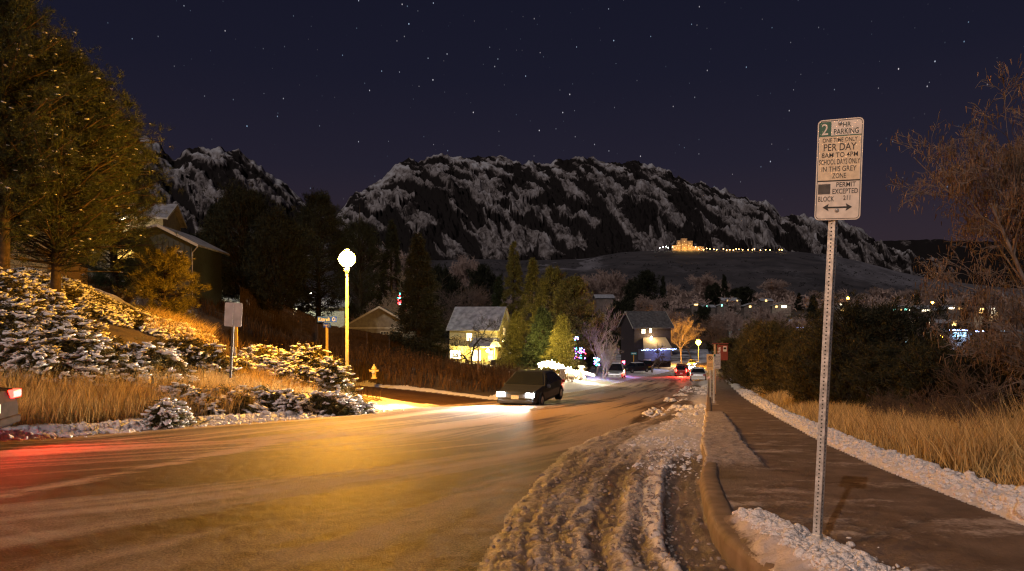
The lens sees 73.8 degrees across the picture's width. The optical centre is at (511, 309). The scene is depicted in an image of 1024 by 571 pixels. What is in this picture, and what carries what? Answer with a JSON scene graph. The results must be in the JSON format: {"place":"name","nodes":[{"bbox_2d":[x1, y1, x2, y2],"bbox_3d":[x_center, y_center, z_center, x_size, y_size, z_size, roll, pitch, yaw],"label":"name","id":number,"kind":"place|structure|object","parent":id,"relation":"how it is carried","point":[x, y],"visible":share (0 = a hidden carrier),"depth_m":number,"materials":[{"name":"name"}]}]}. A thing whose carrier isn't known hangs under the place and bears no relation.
{"place":"outdoors","nodes":[
{"label":"outdoors","id":0,"kind":"place"},
{"bbox_2d":[29,126,357,267],"bbox_3d":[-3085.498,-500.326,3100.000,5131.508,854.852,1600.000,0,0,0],"label":"mountains","id":1,"kind":"structure","parent":0,"point":[192,171],"depth_m":3007.91,"materials":[{"name":"stone"}]},
{"bbox_2d":[0,362,721,570],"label":"road","id":2,"kind":"structure","parent":0,"point":[444,485],"depth_m":7.43,"materials":[{"name":"asphalt"}]},
{"bbox_2d":[0,387,20,428],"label":"car","id":3,"kind":"object","parent":2,"relation":"on","point":[9,415],"visible":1,"depth_m":11.80,"materials":[{"name":"paint"}]},
{"bbox_2d":[0,408,403,440],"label":"verge crumbs","id":4,"kind":"object","parent":2,"relation":"on","point":[82,429],"visible":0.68,"depth_m":15.19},
{"bbox_2d":[496,369,564,404],"bbox_3d":[0.900,3.377,30.000,2.130,1.416,4.680,0,0,20],"label":"car","id":5,"kind":"object","parent":2,"relation":"on","point":[532,386],"visible":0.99,"depth_m":28.94,"materials":[{"name":"metal"}]},
{"bbox_2d":[477,376,735,570],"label":"roadside slush","id":6,"kind":"object","parent":2,"relation":"on","point":[586,520],"visible":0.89,"depth_m":5.88,"materials":[{"name":"snow"}]},
{"bbox_2d":[483,448,726,570],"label":"slush crumbs","id":7,"kind":"object","parent":6,"relation":"on","point":[656,549],"visible":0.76,"depth_m":5.61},
{"bbox_2d":[605,405,705,477],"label":"ice chunks","id":8,"kind":"object","parent":6,"relation":"on","point":[683,466],"visible":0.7,"depth_m":10.99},
{"bbox_2d":[642,384,707,416],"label":"ploughed snow","id":9,"kind":"structure","parent":6,"relation":"on","point":[659,411],"depth_m":25.01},
{"bbox_2d":[689,367,706,380],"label":"parked car","id":10,"kind":"object","parent":2,"relation":"on","point":[697,373],"visible":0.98,"depth_m":78.24,"materials":[{"name":"silver metal"}]},
{"bbox_2d":[700,369,774,570],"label":"kerb","id":11,"kind":"structure","parent":2,"relation":"on","point":[726,540],"depth_m":4.95,"materials":[{"name":"concrete"}]},
{"bbox_2d":[11,273,1023,485],"bbox_3d":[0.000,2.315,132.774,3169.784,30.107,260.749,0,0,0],"label":"ground","id":12,"kind":"structure","parent":0,"point":[129,334],"depth_m":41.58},
{"bbox_2d":[10,187,87,284],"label":"amber house","id":13,"kind":"structure","parent":12,"relation":"on","point":[75,275],"depth_m":44.80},
{"bbox_2d":[0,0,105,293],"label":"pine tree","id":14,"kind":"object","parent":12,"relation":"on","point":[23,22],"visible":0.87,"depth_m":23.63,"materials":[{"name":"green plant"}]},
{"bbox_2d":[0,264,136,374],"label":"juniper bush","id":15,"kind":"object","parent":12,"relation":"on","point":[26,307],"visible":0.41,"depth_m":20.21,"materials":[{"name":"plant"}]},
{"bbox_2d":[0,9,183,295],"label":"pine tree","id":16,"kind":"object","parent":12,"relation":"on","point":[99,147],"visible":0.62,"depth_m":26.37,"materials":[{"name":"green plant"}]},
{"bbox_2d":[0,326,208,389],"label":"juniper bush","id":17,"kind":"object","parent":12,"relation":"on","point":[50,349],"visible":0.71,"depth_m":18.14,"materials":[{"name":"plant"}]},
{"bbox_2d":[11,265,219,343],"bbox_3d":[-17.102,-0.136,28.016,10.319,3.801,3.977,0,0,17],"label":"juniper bush","id":18,"kind":"object","parent":12,"relation":"on","point":[105,307],"visible":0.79,"depth_m":27.37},
{"bbox_2d":[88,203,186,277],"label":"hillside house","id":19,"kind":"structure","parent":12,"relation":"on","point":[174,219],"depth_m":64.56,"materials":[{"name":"beige"}]},
{"bbox_2d":[113,243,212,319],"bbox_3d":[-16.971,-0.349,33.513,4.470,5.984,3.122,0,0,0],"label":"bush","id":20,"kind":"object","parent":12,"relation":"on","point":[171,265],"visible":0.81,"depth_m":33.21,"materials":[{"name":"green plant"}]},
{"bbox_2d":[119,224,229,306],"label":"grey house","id":21,"kind":"structure","parent":12,"relation":"on","point":[206,264],"depth_m":53.50,"materials":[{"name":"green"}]},
{"bbox_2d":[0,361,356,426],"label":"verge grass","id":22,"kind":"structure","parent":12,"relation":"on","point":[46,401],"depth_m":16.85,"materials":[{"name":"plant"}]},
{"bbox_2d":[143,304,219,342],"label":"tuft grass","id":23,"kind":"structure","parent":12,"relation":"on","point":[194,324],"depth_m":27.93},
{"bbox_2d":[137,329,243,381],"bbox_3d":[-10.476,1.832,21.886,3.418,2.384,2.577,0,0,-42],"label":"juniper bush","id":24,"kind":"object","parent":12,"relation":"on","point":[194,353],"visible":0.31,"depth_m":21.77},
{"bbox_2d":[201,202,239,301],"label":"conifer tree","id":25,"kind":"object","parent":12,"relation":"on","point":[232,297],"visible":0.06,"depth_m":77.45,"materials":[{"name":"green plant"}]},
{"bbox_2d":[224,302,242,377],"bbox_3d":[-8.191,0.895,19.988,0.530,2.207,0.057,3,0,4],"label":"traffic sign","id":26,"kind":"object","parent":12,"relation":"on","point":[233,315],"visible":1,"depth_m":19.97,"materials":[{"name":"metal"}]},
{"bbox_2d":[190,177,286,297],"bbox_3d":[-25.805,-5.613,66.119,8.062,14.404,10.952,0,0,0],"label":"conifer tree","id":27,"kind":"object","parent":12,"relation":"on","point":[236,201],"visible":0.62,"depth_m":64.08,"materials":[{"name":"green plant"}]},
{"bbox_2d":[155,378,378,416],"bbox_3d":[-7.184,2.821,20.366,6.897,1.983,2.610,0,0,-43],"label":"juniper bush","id":28,"kind":"object","parent":12,"relation":"on","point":[336,402],"visible":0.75,"depth_m":20.13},
{"bbox_2d":[240,287,316,342],"bbox_3d":[-20.968,0.757,61.434,6.590,5.513,0.140,0,0,-28],"label":"wooden fence","id":29,"kind":"object","parent":12,"relation":"on","point":[301,322],"visible":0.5,"depth_m":61.61,"materials":[{"name":"brown wood"}]},
{"bbox_2d":[236,203,328,316],"bbox_3d":[-20.696,-3.235,61.846,8.024,12.773,11.165,0,0,-19],"label":"conifer tree","id":30,"kind":"object","parent":12,"relation":"on","point":[270,232],"visible":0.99,"depth_m":60.27,"materials":[{"name":"green plant"}]},
{"bbox_2d":[230,293,353,326],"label":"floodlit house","id":31,"kind":"structure","parent":12,"relation":"on","point":[340,313],"depth_m":84.72,"materials":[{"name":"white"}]},
{"bbox_2d":[223,340,364,394],"bbox_3d":[-8.364,2.620,25.389,6.106,2.914,4.167,0,0,0],"label":"juniper bush","id":32,"kind":"object","parent":12,"relation":"on","point":[298,362],"visible":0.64,"depth_m":24.67,"materials":[{"name":"green plant"}]},
{"bbox_2d":[284,186,358,323],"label":"conifer tree","id":33,"kind":"object","parent":12,"relation":"on","point":[311,214],"visible":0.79,"depth_m":72.92,"materials":[{"name":"green plant"}]},
{"bbox_2d":[317,316,336,355],"bbox_3d":[-9.750,2.346,36.000,0.934,3.983,0.464,0,0,25],"label":"street name sign","id":34,"kind":"object","parent":12,"relation":"on","point":[327,319],"visible":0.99,"depth_m":35.98,"materials":[{"name":"brown wood"}]},
{"bbox_2d":[338,248,355,382],"bbox_3d":[-6.429,0.761,26.600,0.628,6.313,0.660,0,0,0],"label":"street lamp","id":35,"kind":"object","parent":12,"relation":"on","point":[347,259],"visible":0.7,"depth_m":26.54,"materials":[{"name":"paint"}]},
{"bbox_2d":[333,207,395,321],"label":"conifer tree","id":36,"kind":"object","parent":12,"relation":"on","point":[360,249],"visible":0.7,"depth_m":87.00,"materials":[{"name":"green plant"}]},
{"bbox_2d":[342,306,416,337],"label":"garage house","id":37,"kind":"structure","parent":12,"relation":"on","point":[378,319],"depth_m":69.94,"materials":[{"name":"beige"}]},
{"bbox_2d":[317,324,448,358],"bbox_3d":[-10.752,3.337,59.922,0.118,4.454,15.229,0,0,37],"label":"wooden fence","id":38,"kind":"object","parent":12,"relation":"on","point":[336,334],"visible":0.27,"depth_m":57.07,"materials":[{"name":"brown wood"}]},
{"bbox_2d":[374,219,409,314],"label":"conifer tree","id":39,"kind":"object","parent":12,"relation":"on","point":[391,245],"visible":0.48,"depth_m":91.38,"materials":[{"name":"green plant"}]},
{"bbox_2d":[386,230,459,362],"bbox_3d":[-8.270,-0.598,59.885,7.520,12.999,5.525,0,0,34],"label":"conifer tree","id":40,"kind":"object","parent":12,"relation":"on","point":[415,289],"visible":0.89,"depth_m":59.36,"materials":[{"name":"green plant"}]},
{"bbox_2d":[357,340,529,387],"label":"weed stalks","id":41,"kind":"object","parent":12,"relation":"on","point":[410,356],"visible":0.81,"depth_m":43.98,"materials":[{"name":"brown plant"}]},
{"bbox_2d":[423,272,474,348],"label":"town conifer","id":42,"kind":"object","parent":12,"relation":"on","point":[449,284],"visible":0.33,"depth_m":244.83,"materials":[{"name":"green plant"}]},
{"bbox_2d":[432,275,492,337],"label":"bare tree","id":43,"kind":"object","parent":12,"relation":"on","point":[477,297],"visible":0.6,"depth_m":121.75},
{"bbox_2d":[446,307,509,363],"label":"lit house","id":44,"kind":"structure","parent":12,"relation":"on","point":[463,321],"depth_m":95.47,"materials":[{"name":"beige"}]},
{"bbox_2d":[448,312,509,361],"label":"bare tree","id":45,"kind":"object","parent":12,"relation":"on","point":[477,341],"visible":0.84,"depth_m":73.53,"materials":[{"name":"brown plant"}]},
{"bbox_2d":[491,276,507,306],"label":"evergreen tree","id":46,"kind":"object","parent":12,"relation":"on","point":[496,301],"visible":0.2,"depth_m":117.64,"materials":[{"name":"green plant"}]},
{"bbox_2d":[0,352,1023,525],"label":"snow verge","id":47,"kind":"structure","parent":12,"relation":"on","point":[591,382],"depth_m":16.52,"materials":[{"name":"snow"}]},
{"bbox_2d":[68,108,180,296],"bbox_3d":[-21.989,-3.433,37.877,7.350,15.750,5.682,0,0,19],"label":"pine tree","id":48,"kind":"object","parent":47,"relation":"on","point":[115,279],"visible":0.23,"depth_m":37.70,"materials":[{"name":"green plant"}]},
{"bbox_2d":[140,395,197,428],"bbox_3d":[-8.193,2.612,16.176,1.284,1.130,1.557,0,0,0],"label":"juniper bush","id":49,"kind":"object","parent":47,"relation":"on","point":[168,414],"visible":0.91,"depth_m":15.91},
{"bbox_2d":[573,308,610,372],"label":"bare tree","id":50,"kind":"object","parent":47,"relation":"on","point":[589,361],"visible":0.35,"depth_m":87.35,"materials":[{"name":"brown plant"}]},
{"bbox_2d":[575,300,628,375],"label":"bare tree","id":51,"kind":"object","parent":47,"relation":"on","point":[594,337],"visible":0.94,"depth_m":83.51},
{"bbox_2d":[591,330,622,378],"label":"bare tree","id":52,"kind":"object","parent":47,"relation":"on","point":[606,363],"visible":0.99,"depth_m":75.84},
{"bbox_2d":[607,361,625,377],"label":"parked car","id":53,"kind":"object","parent":47,"relation":"on","point":[617,369],"visible":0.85,"depth_m":84.90,"materials":[{"name":"grey paint"}]},
{"bbox_2d":[625,362,650,372],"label":"parked car","id":54,"kind":"object","parent":47,"relation":"on","point":[631,367],"visible":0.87,"depth_m":102.36,"materials":[{"name":"paint"}]},
{"bbox_2d":[617,311,674,366],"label":"blue trimmed house","id":55,"kind":"structure","parent":47,"relation":"on","point":[647,331],"depth_m":130.34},
{"bbox_2d":[671,316,704,363],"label":"bare tree","id":56,"kind":"object","parent":47,"relation":"on","point":[684,325],"visible":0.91,"depth_m":158.26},
{"bbox_2d":[669,310,708,359],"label":"bare tree","id":57,"kind":"object","parent":47,"relation":"on","point":[687,334],"visible":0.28,"depth_m":185.19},
{"bbox_2d":[710,333,745,383],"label":"juniper tree","id":58,"kind":"object","parent":47,"relation":"on","point":[730,341],"visible":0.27,"depth_m":59.70,"materials":[{"name":"green plant"}]},
{"bbox_2d":[736,388,1023,520],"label":"snow chunks","id":59,"kind":"object","parent":47,"relation":"on","point":[1016,511],"visible":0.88,"depth_m":7.01,"materials":[{"name":"snow"}]},
{"bbox_2d":[499,240,529,328],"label":"evergreen tree","id":60,"kind":"object","parent":12,"relation":"on","point":[516,273],"visible":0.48,"depth_m":111.50,"materials":[{"name":"green plant"}]},
{"bbox_2d":[495,309,534,368],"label":"evergreen tree","id":61,"kind":"object","parent":12,"relation":"on","point":[516,333],"visible":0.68,"depth_m":79.36,"materials":[{"name":"green plant"}]},
{"bbox_2d":[519,258,541,340],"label":"evergreen tree","id":62,"kind":"object","parent":12,"relation":"on","point":[531,285],"visible":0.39,"depth_m":99.50,"materials":[{"name":"green plant"}]},
{"bbox_2d":[514,305,564,369],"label":"evergreen tree","id":63,"kind":"object","parent":12,"relation":"on","point":[537,345],"visible":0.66,"depth_m":75.39,"materials":[{"name":"green plant"}]},
{"bbox_2d":[523,265,575,353],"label":"evergreen tree","id":64,"kind":"object","parent":12,"relation":"on","point":[552,274],"visible":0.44,"depth_m":93.40,"materials":[{"name":"green plant"}]},
{"bbox_2d":[538,310,586,377],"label":"evergreen tree","id":65,"kind":"object","parent":12,"relation":"on","point":[562,338],"visible":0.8,"depth_m":73.34,"materials":[{"name":"green plant"}]},
{"bbox_2d":[551,275,606,367],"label":"evergreen tree","id":66,"kind":"object","parent":12,"relation":"on","point":[572,287],"visible":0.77,"depth_m":84.82,"materials":[{"name":"green plant"}]},
{"bbox_2d":[598,297,634,354],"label":"town conifer","id":67,"kind":"object","parent":12,"relation":"on","point":[623,306],"visible":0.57,"depth_m":218.70,"materials":[{"name":"green plant"}]},
{"bbox_2d":[725,314,755,337],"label":"town tree","id":68,"kind":"object","parent":12,"relation":"on","point":[736,322],"visible":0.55,"depth_m":250.40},
{"bbox_2d":[723,343,775,390],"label":"juniper tree","id":69,"kind":"object","parent":12,"relation":"on","point":[739,368],"visible":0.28,"depth_m":43.59,"materials":[{"name":"green plant"}]},
{"bbox_2d":[728,312,796,359],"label":"juniper tree","id":70,"kind":"object","parent":12,"relation":"on","point":[742,339],"visible":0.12,"depth_m":52.01,"materials":[{"name":"green plant"}]},
{"bbox_2d":[736,314,822,398],"bbox_3d":[12.654,2.806,31.117,4.995,5.371,4.143,0,0,0],"label":"juniper tree","id":71,"kind":"object","parent":12,"relation":"on","point":[773,339],"visible":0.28,"depth_m":30.67,"materials":[{"name":"green plant"}]},
{"bbox_2d":[771,333,860,405],"bbox_3d":[10.237,2.683,22.151,4.163,3.926,3.057,0,0,0],"label":"juniper tree","id":72,"kind":"object","parent":12,"relation":"on","point":[800,390],"visible":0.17,"depth_m":21.73,"materials":[{"name":"green plant"}]},
{"bbox_2d":[784,288,973,406],"bbox_3d":[10.586,1.978,20.167,4.880,5.326,3.901,0,0,0],"label":"juniper tree","id":73,"kind":"object","parent":12,"relation":"on","point":[873,324],"visible":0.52,"depth_m":19.57,"materials":[{"name":"green plant"}]},
{"bbox_2d":[861,387,919,418],"bbox_3d":[7.249,1.962,12.998,1.127,1.033,1.323,0,0,38],"label":"bare shrub","id":74,"kind":"object","parent":12,"relation":"on","point":[880,401],"visible":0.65,"depth_m":12.89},
{"bbox_2d":[831,328,977,413],"bbox_3d":[9.755,2.402,17.079,3.787,4.060,2.894,0,0,0],"label":"juniper tree","id":75,"kind":"object","parent":12,"relation":"on","point":[872,359],"visible":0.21,"depth_m":16.76,"materials":[{"name":"green plant"}]},
{"bbox_2d":[893,381,958,426],"bbox_3d":[6.796,1.707,10.888,1.214,1.142,1.152,0,0,0],"label":"bare shrub","id":76,"kind":"object","parent":12,"relation":"on","point":[923,406],"visible":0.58,"depth_m":10.98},
{"bbox_2d":[862,329,1023,420],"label":"juniper tree","id":77,"kind":"object","parent":12,"relation":"on","point":[918,366],"visible":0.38,"depth_m":14.61,"materials":[{"name":"green plant"}]},
{"bbox_2d":[880,54,1023,414],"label":"birch tree","id":78,"kind":"object","parent":12,"relation":"on","point":[1014,208],"visible":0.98,"depth_m":9.55,"materials":[{"name":"brown plant"}]},
{"bbox_2d":[920,353,1022,437],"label":"bare shrub","id":79,"kind":"object","parent":12,"relation":"on","point":[976,398],"visible":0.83,"depth_m":9.45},
{"bbox_2d":[23,0,1023,307],"label":"sky","id":80,"kind":"structure","parent":0,"point":[329,95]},
{"bbox_2d":[223,250,1023,301],"bbox_3d":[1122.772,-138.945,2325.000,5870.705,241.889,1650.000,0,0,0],"label":"mesa hill","id":81,"kind":"structure","parent":0,"point":[777,263],"depth_m":2043.33,"materials":[{"name":"grey soil"}]},
{"bbox_2d":[310,252,984,296],"bbox_3d":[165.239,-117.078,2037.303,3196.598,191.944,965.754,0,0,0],"label":"mesa scrub","id":82,"kind":"object","parent":81,"relation":"on","point":[718,276],"visible":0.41,"depth_m":1991.41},
{"bbox_2d":[671,238,703,250],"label":"mesa laboratory","id":83,"kind":"structure","parent":81,"relation":"on","point":[684,244],"depth_m":2552.00,"materials":[{"name":"concrete"}]},
{"bbox_2d":[336,153,953,280],"bbox_3d":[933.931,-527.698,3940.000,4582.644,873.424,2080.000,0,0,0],"label":"mountains","id":84,"kind":"structure","parent":0,"point":[447,206],"depth_m":3541.91,"materials":[{"name":"stone"}]},
{"bbox_2d":[355,306,1023,349],"bbox_3d":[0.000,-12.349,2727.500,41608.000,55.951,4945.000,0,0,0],"label":"ground","id":85,"kind":"structure","parent":0,"point":[695,345],"depth_m":431.00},
{"bbox_2d":[367,241,412,307],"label":"town tree","id":86,"kind":"object","parent":85,"relation":"on","point":[403,260],"visible":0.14,"depth_m":276.65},
{"bbox_2d":[416,262,449,317],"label":"town conifer","id":87,"kind":"object","parent":85,"relation":"on","point":[439,270],"visible":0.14,"depth_m":310.86,"materials":[{"name":"green plant"}]},
{"bbox_2d":[448,254,478,302],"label":"town tree","id":88,"kind":"object","parent":85,"relation":"on","point":[458,268],"visible":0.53,"depth_m":427.01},
{"bbox_2d":[461,263,504,306],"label":"town conifer","id":89,"kind":"object","parent":85,"relation":"on","point":[481,274],"visible":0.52,"depth_m":294.39,"materials":[{"name":"green plant"}]},
{"bbox_2d":[578,274,602,306],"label":"town tree","id":90,"kind":"object","parent":85,"relation":"on","point":[593,285],"visible":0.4,"depth_m":428.35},
{"bbox_2d":[592,294,614,334],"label":"town house","id":91,"kind":"structure","parent":85,"relation":"on","point":[600,299],"depth_m":330.01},
{"bbox_2d":[591,269,627,299],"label":"town tree","id":92,"kind":"object","parent":85,"relation":"on","point":[608,281],"visible":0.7,"depth_m":494.24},
{"bbox_2d":[620,279,643,310],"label":"town conifer","id":93,"kind":"object","parent":85,"relation":"on","point":[628,295],"visible":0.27,"depth_m":443.91,"materials":[{"name":"green plant"}]},
{"bbox_2d":[628,269,665,310],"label":"town conifer","id":94,"kind":"object","parent":85,"relation":"on","point":[647,278],"visible":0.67,"depth_m":409.87,"materials":[{"name":"green plant"}]},
{"bbox_2d":[633,294,668,310],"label":"town tree","id":95,"kind":"object","parent":85,"relation":"on","point":[646,301],"visible":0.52,"depth_m":346.88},
{"bbox_2d":[665,283,682,309],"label":"town tree","id":96,"kind":"object","parent":85,"relation":"on","point":[670,289],"visible":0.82,"depth_m":544.17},
{"bbox_2d":[684,273,718,303],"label":"town tree","id":97,"kind":"object","parent":85,"relation":"on","point":[701,284],"visible":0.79,"depth_m":619.88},
{"bbox_2d":[690,304,712,341],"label":"town conifer","id":98,"kind":"object","parent":85,"relation":"on","point":[702,312],"visible":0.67,"depth_m":298.76,"materials":[{"name":"green plant"}]},
{"bbox_2d":[693,315,728,348],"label":"bare tree","id":99,"kind":"object","parent":85,"relation":"on","point":[717,331],"visible":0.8,"depth_m":189.79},
{"bbox_2d":[709,308,744,334],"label":"town tree","id":100,"kind":"object","parent":85,"relation":"on","point":[722,318],"visible":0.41,"depth_m":281.09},
{"bbox_2d":[443,287,1023,311],"bbox_3d":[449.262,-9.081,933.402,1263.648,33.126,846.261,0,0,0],"label":"distant wood","id":101,"kind":"object","parent":85,"relation":"on","point":[789,301],"visible":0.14,"depth_m":574.33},
{"bbox_2d":[729,285,756,304],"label":"town conifer","id":102,"kind":"object","parent":85,"relation":"on","point":[743,295],"visible":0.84,"depth_m":540.20,"materials":[{"name":"green plant"}]},
{"bbox_2d":[745,305,792,321],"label":"town tree","id":103,"kind":"object","parent":85,"relation":"on","point":[766,314],"visible":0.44,"depth_m":259.61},
{"bbox_2d":[756,278,789,300],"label":"town tree","id":104,"kind":"object","parent":85,"relation":"on","point":[773,286],"visible":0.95,"depth_m":623.85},
{"bbox_2d":[770,302,790,315],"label":"town house","id":105,"kind":"structure","parent":85,"relation":"on","point":[779,306],"depth_m":480.18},
{"bbox_2d":[803,294,819,328],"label":"town conifer","id":106,"kind":"object","parent":85,"relation":"on","point":[810,309],"visible":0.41,"depth_m":319.13,"materials":[{"name":"green plant"}]},
{"bbox_2d":[865,287,893,302],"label":"town tree","id":107,"kind":"object","parent":85,"relation":"on","point":[875,292],"visible":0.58,"depth_m":626.60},
{"bbox_2d":[700,367,1023,570],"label":"pavement","id":108,"kind":"structure","parent":0,"point":[763,460],"depth_m":5.55,"materials":[{"name":"concrete"}]},
{"bbox_2d":[713,354,720,402],"bbox_3d":[8.108,2.907,27.016,0.290,2.325,0.048,0,0,0],"label":"parking sign","id":109,"kind":"object","parent":108,"relation":"on","point":[716,361],"visible":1,"depth_m":26.99,"materials":[{"name":"metal"}]},
{"bbox_2d":[712,343,728,393],"bbox_3d":[11.592,3.273,38.000,0.900,2.829,0.120,0,0,0],"label":"bus stop sign","id":110,"kind":"object","parent":108,"relation":"on","point":[722,350],"visible":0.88,"depth_m":37.97,"materials":[{"name":"red"}]},
{"bbox_2d":[732,507,910,570],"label":"snow heap","id":111,"kind":"object","parent":108,"relation":"on","point":[816,552],"visible":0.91,"depth_m":3.78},
{"bbox_2d":[811,117,863,539],"bbox_3d":[1.846,0.199,3.970,0.220,2.621,0.129,3,0,0],"label":"parking sign","id":112,"kind":"object","parent":108,"relation":"on","point":[839,169],"visible":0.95,"depth_m":3.98,"materials":[{"name":"metal"}]},
{"bbox_2d":[742,382,1023,485],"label":"tall grass","id":113,"kind":"structure","parent":0,"point":[995,449],"depth_m":8.67,"materials":[{"name":"plant"}]},
{"bbox_2d":[883,239,1023,288],"bbox_3d":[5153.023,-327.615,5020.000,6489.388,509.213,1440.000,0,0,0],"label":"mountains","id":114,"kind":"structure","parent":0,"point":[922,248],"depth_m":4921.66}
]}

